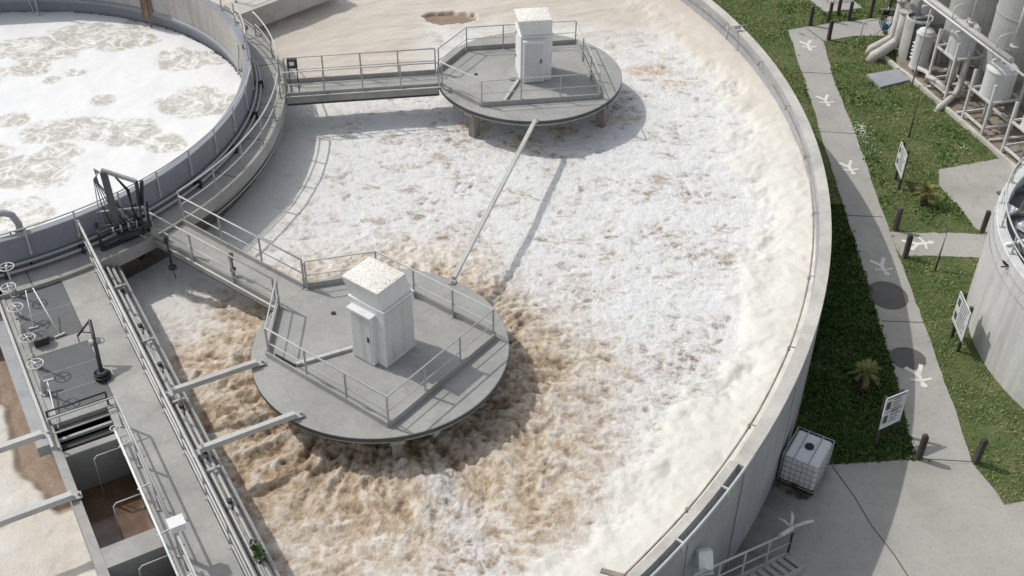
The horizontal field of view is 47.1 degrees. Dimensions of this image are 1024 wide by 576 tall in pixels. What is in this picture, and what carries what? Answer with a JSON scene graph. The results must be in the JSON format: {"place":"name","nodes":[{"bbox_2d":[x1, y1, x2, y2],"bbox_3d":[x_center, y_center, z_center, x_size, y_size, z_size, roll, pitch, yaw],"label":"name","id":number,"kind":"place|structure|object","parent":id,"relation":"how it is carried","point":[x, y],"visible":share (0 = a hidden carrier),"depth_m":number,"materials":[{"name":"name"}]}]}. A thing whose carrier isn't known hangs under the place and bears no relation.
{"place":"outdoors","nodes":[
{"label":"outdoors","id":0,"kind":"place"},
{"bbox_2d":[0,11,240,233],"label":"tank water","id":1,"kind":"structure","parent":0,"point":[82,95],"depth_m":42.28,"materials":[{"name":"white liquid"}]},
{"bbox_2d":[0,0,815,575],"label":"water","id":2,"kind":"structure","parent":0,"point":[634,272],"depth_m":34.11,"materials":[{"name":"liquid"}]},
{"bbox_2d":[51,0,1023,504],"bbox_3d":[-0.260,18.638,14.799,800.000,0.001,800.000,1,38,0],"label":"ground","id":3,"kind":"structure","parent":0,"point":[977,424],"depth_m":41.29,"materials":[{"name":"plant"}]},
{"bbox_2d":[0,268,243,575],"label":"channel deck","id":4,"kind":"structure","parent":3,"relation":"on","point":[73,304],"depth_m":28.39,"materials":[{"name":"concrete"}]},
{"bbox_2d":[0,229,9,237],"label":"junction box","id":5,"kind":"object","parent":4,"relation":"on","point":[4,231],"visible":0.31,"depth_m":32.65,"materials":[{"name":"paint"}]},
{"bbox_2d":[0,262,19,297],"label":"valve handwheel","id":6,"kind":"object","parent":4,"relation":"on","point":[15,294],"visible":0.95,"depth_m":31.64,"materials":[{"name":"paint"}]},
{"bbox_2d":[0,282,22,318],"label":"valve handwheel","id":7,"kind":"object","parent":4,"relation":"on","point":[14,315],"visible":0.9,"depth_m":30.86,"materials":[{"name":"metal"}]},
{"bbox_2d":[7,302,29,338],"bbox_3d":[-12.731,0.864,30.378,0.410,1.030,0.410,-15,41,-19],"label":"valve handwheel","id":8,"kind":"object","parent":4,"relation":"on","point":[21,326],"visible":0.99,"depth_m":30.24,"materials":[{"name":"metal"}]},
{"bbox_2d":[0,430,50,452],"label":"tie beam","id":9,"kind":"structure","parent":4,"relation":"on","point":[21,441],"depth_m":27.52,"materials":[{"name":"metal"}]},
{"bbox_2d":[0,304,53,448],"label":"edge railing","id":10,"kind":"object","parent":4,"relation":"on","point":[27,380],"visible":1,"depth_m":29.27,"materials":[{"name":"metal"}]},
{"bbox_2d":[18,332,40,370],"bbox_3d":[-12.045,1.607,29.454,0.410,1.030,0.410,-15,41,-19],"label":"valve handwheel","id":11,"kind":"object","parent":4,"relation":"on","point":[32,354],"visible":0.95,"depth_m":29.28,"materials":[{"name":"metal"}]},
{"bbox_2d":[25,290,37,329],"bbox_3d":[-12.707,0.567,30.941,0.224,0.766,0.749,-12,40,-16],"label":"floor scraper","id":12,"kind":"object","parent":4,"relation":"on","point":[33,327],"visible":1,"depth_m":30.92,"materials":[{"name":"white metal"}]},
{"bbox_2d":[26,358,50,396],"bbox_3d":[-11.544,2.200,28.717,0.409,1.030,0.409,-20,43,-24],"label":"valve handwheel","id":13,"kind":"object","parent":4,"relation":"on","point":[44,392],"visible":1,"depth_m":28.70,"materials":[{"name":"metal"}]},
{"bbox_2d":[30,327,49,347],"bbox_3d":[-12.238,1.292,30.436,0.400,0.240,0.460,-19,43,-23],"label":"junction box","id":14,"kind":"object","parent":4,"relation":"on","point":[41,338],"visible":0.93,"depth_m":30.33,"materials":[{"name":"metal"}]},
{"bbox_2d":[0,491,82,526],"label":"tie beam","id":15,"kind":"structure","parent":4,"relation":"on","point":[36,508],"depth_m":25.95,"materials":[{"name":"paint"}]},
{"bbox_2d":[32,288,65,338],"bbox_3d":[-12.237,0.625,30.873,0.282,0.769,1.397,-27,46,-30],"label":"floor scraper","id":16,"kind":"object","parent":4,"relation":"on","point":[59,334],"visible":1,"depth_m":30.79,"materials":[{"name":"white metal"}]},
{"bbox_2d":[43,378,58,427],"bbox_3d":[-11.150,2.804,28.502,0.298,0.231,1.608,-16,41,-20],"label":"floor scraper","id":17,"kind":"object","parent":4,"relation":"on","point":[49,380],"visible":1,"depth_m":28.75,"materials":[{"name":"white metal"}]},
{"bbox_2d":[45,391,109,424],"bbox_3d":[-10.477,2.889,28.330,1.454,0.435,0.054,-19,43,-23],"label":"recess barrier","id":18,"kind":"object","parent":4,"relation":"on","point":[74,402],"visible":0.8,"depth_m":28.25,"materials":[{"name":"metal"}]},
{"bbox_2d":[77,319,110,382],"bbox_3d":[-10.409,1.556,29.394,0.560,1.182,1.219,-21,43,-25],"label":"davit crane","id":19,"kind":"object","parent":4,"relation":"on","point":[101,374],"visible":1,"depth_m":29.36,"materials":[{"name":"metal"}]},
{"bbox_2d":[94,446,123,497],"bbox_3d":[-9.444,4.389,27.875,0.763,1.456,0.113,-25,45,-29],"label":"guide pipe","id":20,"kind":"object","parent":4,"relation":"attached to","point":[97,469],"visible":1,"depth_m":27.51,"materials":[{"name":"metal"}]},
{"bbox_2d":[81,474,153,550],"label":"pit water","id":21,"kind":"structure","parent":4,"relation":"in","point":[133,518],"depth_m":27.70,"materials":[{"name":"liquid"}]},
{"bbox_2d":[46,396,196,575],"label":"pit railing","id":22,"kind":"object","parent":4,"relation":"on","point":[160,502],"visible":0.97,"depth_m":26.61,"materials":[{"name":"metal"}]},
{"bbox_2d":[113,492,144,539],"bbox_3d":[-8.618,5.284,26.762,0.763,1.456,0.113,-25,45,-29],"label":"guide pipe","id":23,"kind":"object","parent":4,"relation":"attached to","point":[115,512],"visible":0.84,"depth_m":26.37,"materials":[{"name":"metal"}]},
{"bbox_2d":[109,425,191,575],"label":"railing","id":24,"kind":"object","parent":4,"relation":"on","point":[114,430],"visible":0.98,"depth_m":25.96,"materials":[{"name":"white metal"}]},
{"bbox_2d":[139,553,171,575],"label":"guide pipe","id":25,"kind":"object","parent":4,"relation":"attached to","point":[151,562],"visible":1,"depth_m":24.95,"materials":[{"name":"metal"}]},
{"bbox_2d":[77,219,256,575],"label":"deck railing","id":26,"kind":"object","parent":4,"relation":"on","point":[158,389],"visible":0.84,"depth_m":27.55,"materials":[{"name":"metal"}]},
{"bbox_2d":[165,513,186,558],"bbox_3d":[-7.003,5.288,24.790,0.350,1.115,0.300,-19,43,-23],"label":"switch box","id":27,"kind":"object","parent":4,"relation":"on","point":[176,524],"visible":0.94,"depth_m":24.44,"materials":[{"name":"white plastic"}]},
{"bbox_2d":[102,264,280,575],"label":"pipe rack","id":28,"kind":"object","parent":4,"relation":"attached to","point":[120,287],"visible":0.71,"depth_m":28.41,"materials":[{"name":"metal"}]},
{"bbox_2d":[249,539,266,561],"bbox_3d":[-5.476,5.625,25.284,0.307,0.187,0.629,-15,41,-19],"label":"weed clump","id":29,"kind":"object","parent":28,"relation":"on","point":[257,549],"visible":1,"depth_m":25.26,"materials":[{"name":"green plant"}]},
{"bbox_2d":[0,0,254,273],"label":"tank","id":30,"kind":"object","parent":3,"relation":"on","point":[210,24],"visible":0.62,"depth_m":37.31,"materials":[{"name":"concrete"}]},
{"bbox_2d":[0,209,32,264],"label":"gooseneck pipe","id":31,"kind":"object","parent":30,"relation":"attached to","point":[14,218],"visible":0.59,"depth_m":32.36,"materials":[{"name":"metal"}]},
{"bbox_2d":[28,0,39,15],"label":"gauge pole","id":32,"kind":"object","parent":30,"relation":"attached to","point":[37,13],"visible":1,"depth_m":47.60,"materials":[{"name":"metal"}]},
{"bbox_2d":[139,0,151,26],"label":"drop bracket","id":33,"kind":"object","parent":30,"relation":"attached to","point":[146,8],"visible":1,"depth_m":46.55,"materials":[{"name":"metal"}]},
{"bbox_2d":[220,0,249,74],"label":"hand rail","id":34,"kind":"object","parent":30,"relation":"on","point":[242,26],"visible":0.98,"depth_m":41.65,"materials":[{"name":"metal"}]},
{"bbox_2d":[0,1,286,372],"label":"ring walkway","id":35,"kind":"structure","parent":3,"relation":"on","point":[221,188],"depth_m":36.15,"materials":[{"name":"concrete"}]},
{"bbox_2d":[96,206,151,234],"bbox_3d":[-11.501,-1.846,33.820,2.059,0.978,0.143,-7,39,-9],"label":"corner railing","id":36,"kind":"object","parent":35,"relation":"on","point":[144,209],"visible":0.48,"depth_m":33.66,"materials":[{"name":"metal"}]},
{"bbox_2d":[93,168,156,259],"bbox_3d":[-11.314,-2.145,34.047,1.753,3.922,2.304,-9,39,-12],"label":"hydraulic arm","id":37,"kind":"object","parent":35,"relation":"on","point":[142,227],"visible":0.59,"depth_m":33.33},
{"bbox_2d":[224,0,327,27],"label":"crossing beam","id":38,"kind":"structure","parent":35,"relation":"attached to","point":[267,11],"depth_m":46.59,"materials":[{"name":"concrete"}]},
{"bbox_2d":[251,251,508,459],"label":"aerator platform","id":39,"kind":"structure","parent":3,"relation":"on","point":[448,369],"depth_m":29.84,"materials":[{"name":"concrete"}]},
{"bbox_2d":[165,359,265,397],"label":"tie beam","id":40,"kind":"structure","parent":39,"relation":"attached to","point":[209,378],"depth_m":29.32,"materials":[{"name":"metal"}]},
{"bbox_2d":[149,195,304,317],"bbox_3d":[-8.048,-0.797,32.876,5.421,1.359,1.632,26,45,28],"label":"footbridge","id":41,"kind":"object","parent":39,"relation":"attached to","point":[207,254],"visible":0.92,"depth_m":33.05,"materials":[{"name":"metal"}]},
{"bbox_2d":[163,236,176,277],"bbox_3d":[-9.692,-0.869,33.337,0.240,1.309,0.302,1,38,0],"label":"probe pole","id":42,"kind":"object","parent":41,"relation":"attached to","point":[172,267],"visible":1,"depth_m":33.35,"materials":[{"name":"metal"}]},
{"bbox_2d":[228,253,235,275],"bbox_3d":[-7.758,-0.614,32.601,0.140,0.850,0.120,1,38,0],"label":"probe pole","id":43,"kind":"object","parent":41,"relation":"attached to","point":[233,267],"visible":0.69,"depth_m":32.52,"materials":[{"name":"metal"}]},
{"bbox_2d":[191,411,304,455],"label":"tie beam","id":44,"kind":"structure","parent":39,"relation":"attached to","point":[245,432],"depth_m":27.84,"materials":[{"name":"metal"}]},
{"bbox_2d":[341,256,414,367],"bbox_3d":[-3.365,0.607,29.641,1.264,2.506,1.345,26,45,28],"label":"motor kiosk","id":45,"kind":"object","parent":39,"relation":"on","point":[379,307],"visible":1,"depth_m":29.16,"materials":[{"name":"white metal"}]},
{"bbox_2d":[350,311,372,363],"bbox_3d":[-3.796,1.267,29.570,0.620,1.420,0.039,26,45,28],"label":"door","id":46,"kind":"structure","parent":45,"relation":"in","point":[360,326],"depth_m":29.55,"materials":[{"name":"paint"}]},
{"bbox_2d":[448,118,538,284],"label":"tie beam","id":47,"kind":"structure","parent":39,"relation":"attached to","point":[464,257],"depth_m":35.42,"materials":[{"name":"metal"}]},
{"bbox_2d":[436,20,621,137],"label":"aerator platform","id":48,"kind":"structure","parent":3,"relation":"on","point":[479,78],"depth_m":41.50,"materials":[{"name":"concrete"}]},
{"bbox_2d":[283,48,449,105],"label":"footbridge","id":49,"kind":"object","parent":48,"relation":"attached to","point":[323,89],"visible":1,"depth_m":41.26,"materials":[{"name":"concrete"}]},
{"bbox_2d":[286,58,299,91],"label":"control box","id":50,"kind":"object","parent":49,"relation":"on","point":[291,63],"visible":1,"depth_m":40.18,"materials":[{"name":"metal"}]},
{"bbox_2d":[514,7,553,82],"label":"motor kiosk","id":51,"kind":"object","parent":48,"relation":"on","point":[534,41],"visible":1,"depth_m":40.88,"materials":[{"name":"white metal"}]},
{"bbox_2d":[525,44,542,81],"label":"door","id":52,"kind":"structure","parent":51,"relation":"in","point":[534,53],"depth_m":41.15,"materials":[{"name":"paint"}]},
{"bbox_2d":[627,0,831,575],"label":"tank wall","id":53,"kind":"structure","parent":3,"relation":"on","point":[723,530],"depth_m":29.80,"materials":[{"name":"concrete"}]},
{"bbox_2d":[600,568,626,575],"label":"wooden board","id":54,"kind":"object","parent":53,"relation":"attached to","point":[608,572],"visible":1,"depth_m":25.50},
{"bbox_2d":[650,453,755,575],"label":"guard rail","id":55,"kind":"object","parent":53,"relation":"on","point":[682,545],"visible":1,"depth_m":25.98,"materials":[{"name":"metal"}]},
{"bbox_2d":[622,0,818,575],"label":"spray pipe","id":56,"kind":"object","parent":53,"relation":"attached to","point":[688,508],"visible":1,"depth_m":30.92,"materials":[{"name":"metal"}]},
{"bbox_2d":[726,24,746,39],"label":"pipe hook","id":57,"kind":"object","parent":53,"relation":"attached to","point":[737,27],"visible":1,"depth_m":44.89,"materials":[{"name":"metal"}]},
{"bbox_2d":[808,6,814,25],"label":"bollard","id":58,"kind":"object","parent":3,"relation":"on","point":[811,17],"visible":1,"depth_m":53.24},
{"bbox_2d":[827,2,833,21],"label":"bollard","id":59,"kind":"object","parent":3,"relation":"on","point":[830,11],"visible":0.91,"depth_m":53.57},
{"bbox_2d":[810,0,861,12],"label":"slab","id":60,"kind":"structure","parent":3,"relation":"on","point":[824,5],"depth_m":55.31,"materials":[{"name":"concrete"}]},
{"bbox_2d":[836,0,842,16],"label":"bollard","id":61,"kind":"object","parent":3,"relation":"on","point":[839,8],"visible":1,"depth_m":54.01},
{"bbox_2d":[847,1,853,20],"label":"bollard","id":62,"kind":"object","parent":3,"relation":"on","point":[850,11],"visible":1,"depth_m":53.66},
{"bbox_2d":[772,203,929,488],"bbox_3d":[9.446,1.193,36.809,4.985,0.162,13.828,1,38,0],"label":"ground cover","id":63,"kind":"object","parent":3,"relation":"on","point":[828,324],"visible":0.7,"depth_m":35.22,"materials":[{"name":"green plant"}]},
{"bbox_2d":[848,358,880,394],"bbox_3d":[10.289,2.663,34.253,0.978,1.186,0.951,-12,40,-15],"label":"young palm","id":64,"kind":"object","parent":3,"relation":"on","point":[865,368],"visible":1,"depth_m":34.07,"materials":[{"name":"green plant"}]},
{"bbox_2d":[859,19,883,42],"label":"hoop rail","id":65,"kind":"object","parent":3,"relation":"on","point":[867,21],"visible":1,"depth_m":51.88,"materials":[{"name":"metal"}]},
{"bbox_2d":[720,460,1023,575],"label":"apron","id":66,"kind":"object","parent":3,"relation":"on","point":[905,518],"visible":0.96,"depth_m":30.61,"materials":[{"name":"concrete"}]},
{"bbox_2d":[692,548,713,575],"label":"floodlight","id":67,"kind":"object","parent":66,"relation":"on","point":[704,557],"visible":0.98,"depth_m":26.38,"materials":[{"name":"white metal"}]},
{"bbox_2d":[693,530,806,575],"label":"metal stair","id":68,"kind":"object","parent":66,"relation":"on","point":[765,565],"visible":1,"depth_m":28.83,"materials":[{"name":"metal"}]},
{"bbox_2d":[773,483,809,499],"bbox_3d":[7.481,5.427,31.429,0.991,0.092,0.253,21,43,23],"label":"debris pile","id":69,"kind":"object","parent":66,"relation":"on","point":[802,495],"visible":1,"depth_m":31.35,"materials":[{"name":"brown wood"}]},
{"bbox_2d":[778,511,813,536],"bbox_3d":[6.902,5.843,29.141,1.049,0.243,0.562,-18,42,-22],"label":"ground marking","id":70,"kind":"object","parent":66,"relation":"on","point":[791,526],"visible":1,"depth_m":29.08,"materials":[{"name":"paint"}]},
{"bbox_2d":[777,427,834,496],"bbox_3d":[7.874,4.699,31.577,1.040,1.137,1.360,21,43,24],"label":"liquid container","id":71,"kind":"object","parent":66,"relation":"on","point":[805,462],"visible":1,"depth_m":31.27,"materials":[{"name":"white plastic"}]},
{"bbox_2d":[869,0,875,17],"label":"bollard","id":72,"kind":"object","parent":3,"relation":"on","point":[872,8],"visible":1,"depth_m":53.97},
{"bbox_2d":[774,0,978,235],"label":"clover","id":73,"kind":"object","parent":3,"relation":"on","point":[947,200],"visible":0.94,"depth_m":47.62,"materials":[{"name":"green plant"}]},
{"bbox_2d":[865,0,906,53],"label":"pipework","id":74,"kind":"object","parent":3,"relation":"on","point":[884,40],"visible":0.8,"depth_m":51.28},
{"bbox_2d":[867,69,908,88],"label":"cover plate","id":75,"kind":"object","parent":3,"relation":"on","point":[883,79],"visible":1,"depth_m":49.55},
{"bbox_2d":[866,8,911,62],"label":"pipework","id":76,"kind":"object","parent":3,"relation":"on","point":[873,56],"visible":0.97,"depth_m":50.76,"materials":[{"name":"metal"}]},
{"bbox_2d":[887,0,892,15],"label":"bollard","id":77,"kind":"object","parent":3,"relation":"on","point":[890,4],"visible":0.59,"depth_m":54.16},
{"bbox_2d":[874,389,908,445],"bbox_3d":[10.461,3.607,32.621,1.029,1.629,0.382,-19,42,-23],"label":"information sign","id":78,"kind":"object","parent":3,"relation":"on","point":[891,410],"visible":1,"depth_m":32.34,"materials":[{"name":"metal"}]},
{"bbox_2d":[892,207,903,231],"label":"bollard","id":79,"kind":"object","parent":3,"relation":"on","point":[898,217],"visible":1,"depth_m":40.70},
{"bbox_2d":[894,141,909,189],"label":"information sign","id":80,"kind":"object","parent":3,"relation":"on","point":[901,159],"visible":1,"depth_m":42.68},
{"bbox_2d":[902,234,912,258],"bbox_3d":[13.319,-1.395,39.518,0.150,0.970,0.150,-4,39,-6],"label":"bollard","id":81,"kind":"object","parent":3,"relation":"on","point":[907,247],"visible":1,"depth_m":39.45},
{"bbox_2d":[854,121,969,150],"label":"daisies","id":82,"kind":"object","parent":3,"relation":"on","point":[874,138],"visible":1,"depth_m":46.02,"materials":[{"name":"white plant"}]},
{"bbox_2d":[908,98,918,137],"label":"stake","id":83,"kind":"object","parent":3,"relation":"on","point":[913,119],"visible":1,"depth_m":45.46,"materials":[{"name":"metal"}]},
{"bbox_2d":[898,0,933,59],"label":"tank","id":84,"kind":"object","parent":3,"relation":"on","point":[916,20],"visible":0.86,"depth_m":50.21,"materials":[{"name":"metal"}]},
{"bbox_2d":[910,179,942,206],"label":"young palm","id":85,"kind":"object","parent":3,"relation":"on","point":[926,193],"visible":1,"depth_m":41.92,"materials":[{"name":"green plant"}]},
{"bbox_2d":[933,231,947,271],"bbox_3d":[14.198,-1.190,38.899,0.082,1.509,0.398,23,44,26],"label":"stake","id":86,"kind":"object","parent":3,"relation":"on","point":[937,260],"visible":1,"depth_m":38.95,"materials":[{"name":"metal"}]},
{"bbox_2d":[881,55,1023,168],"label":"plinth kerb","id":87,"kind":"structure","parent":3,"relation":"on","point":[964,123],"depth_m":47.14,"materials":[{"name":"concrete"}]},
{"bbox_2d":[913,66,934,85],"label":"pipe","id":88,"kind":"object","parent":87,"relation":"on","point":[922,70],"visible":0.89,"depth_m":49.22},
{"bbox_2d":[933,40,975,111],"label":"pipework","id":89,"kind":"object","parent":3,"relation":"on","point":[946,101],"visible":0.98,"depth_m":47.61,"materials":[{"name":"metal"}]},
{"bbox_2d":[895,0,1023,167],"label":"plinth","id":90,"kind":"structure","parent":3,"relation":"on","point":[954,105],"depth_m":47.93,"materials":[{"name":"concrete"}]},
{"bbox_2d":[908,23,935,71],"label":"process vessel","id":91,"kind":"object","parent":90,"relation":"on","point":[930,35],"visible":0.8,"depth_m":49.18,"materials":[{"name":"paint"}]},
{"bbox_2d":[908,0,950,50],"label":"silo","id":92,"kind":"object","parent":90,"relation":"on","point":[938,22],"visible":0.24,"depth_m":50.41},
{"bbox_2d":[924,74,945,94],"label":"pipe","id":93,"kind":"object","parent":90,"relation":"on","point":[938,82],"visible":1,"depth_m":48.48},
{"bbox_2d":[925,18,985,98],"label":"process vessel","id":94,"kind":"object","parent":90,"relation":"on","point":[955,51],"visible":0.66,"depth_m":47.48,"materials":[{"name":"paint"}]},
{"bbox_2d":[936,0,998,77],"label":"silo","id":95,"kind":"object","parent":90,"relation":"on","point":[986,12],"visible":0.35,"depth_m":47.83,"materials":[{"name":"metal"}]},
{"bbox_2d":[915,61,1022,164],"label":"loose stones","id":96,"kind":"object","parent":90,"relation":"on","point":[975,98],"visible":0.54,"depth_m":48.08,"materials":[{"name":"stone"}]},
{"bbox_2d":[961,61,1023,134],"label":"process vessel","id":97,"kind":"object","parent":90,"relation":"on","point":[998,83],"visible":0.9,"depth_m":45.32,"materials":[{"name":"paint"}]},
{"bbox_2d":[976,0,1023,108],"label":"silo","id":98,"kind":"object","parent":90,"relation":"on","point":[1008,13],"visible":0.59,"depth_m":45.84,"materials":[{"name":"metal"}]},
{"bbox_2d":[1000,101,1023,166],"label":"process vessel","id":99,"kind":"object","parent":90,"relation":"on","point":[1005,146],"visible":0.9,"depth_m":44.26,"materials":[{"name":"paint"}]},
{"bbox_2d":[950,291,973,351],"bbox_3d":[13.686,1.042,35.797,0.130,1.750,1.108,2,38,1],"label":"information sign","id":100,"kind":"object","parent":3,"relation":"on","point":[962,314],"visible":1,"depth_m":35.64,"materials":[{"name":"metal"}]},
{"bbox_2d":[911,0,1023,168],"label":"overhead pipes","id":101,"kind":"object","parent":3,"relation":"on","point":[984,41],"visible":0.98,"depth_m":45.06,"materials":[{"name":"metal"}]},
{"bbox_2d":[938,158,1012,236],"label":"concrete slab","id":102,"kind":"structure","parent":3,"relation":"on","point":[971,190],"depth_m":43.29,"materials":[{"name":"concrete"}]},
{"bbox_2d":[972,438,988,464],"bbox_3d":[12.810,4.463,32.133,0.150,0.970,0.150,-6,41,-10],"label":"bollard","id":103,"kind":"object","parent":3,"relation":"on","point":[980,450],"visible":1,"depth_m":32.06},
{"bbox_2d":[979,210,990,233],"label":"bollard","id":104,"kind":"object","parent":3,"relation":"on","point":[985,221],"visible":1,"depth_m":40.61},
{"bbox_2d":[967,157,1023,408],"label":"round tank","id":105,"kind":"object","parent":3,"relation":"on","point":[995,298],"visible":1,"depth_m":34.86,"materials":[{"name":"paint"}]},
{"bbox_2d":[790,16,893,41],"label":"cross path","id":106,"kind":"structure","parent":0,"point":[845,29],"depth_m":53.24,"materials":[{"name":"concrete"}]},
{"bbox_2d":[826,20,833,39],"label":"bollard","id":107,"kind":"object","parent":106,"relation":"on","point":[830,29],"visible":1,"depth_m":52.12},
{"bbox_2d":[879,7,895,34],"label":"hose bundle","id":108,"kind":"object","parent":106,"relation":"on","point":[885,27],"visible":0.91,"depth_m":52.35,"materials":[{"name":"blue rubber"}]},
{"bbox_2d":[788,28,971,463],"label":"path","id":109,"kind":"structure","parent":0,"point":[930,409],"depth_m":38.85,"materials":[{"name":"concrete"}]},
{"bbox_2d":[916,434,928,459],"bbox_3d":[11.254,4.374,32.216,0.150,0.970,0.150,1,38,0],"label":"bollard","id":110,"kind":"object","parent":109,"relation":"on","point":[922,447],"visible":1,"depth_m":32.14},
{"bbox_2d":[891,232,985,257],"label":"side path","id":111,"kind":"structure","parent":0,"point":[962,245],"depth_m":40.41,"materials":[{"name":"concrete"}]}
]}

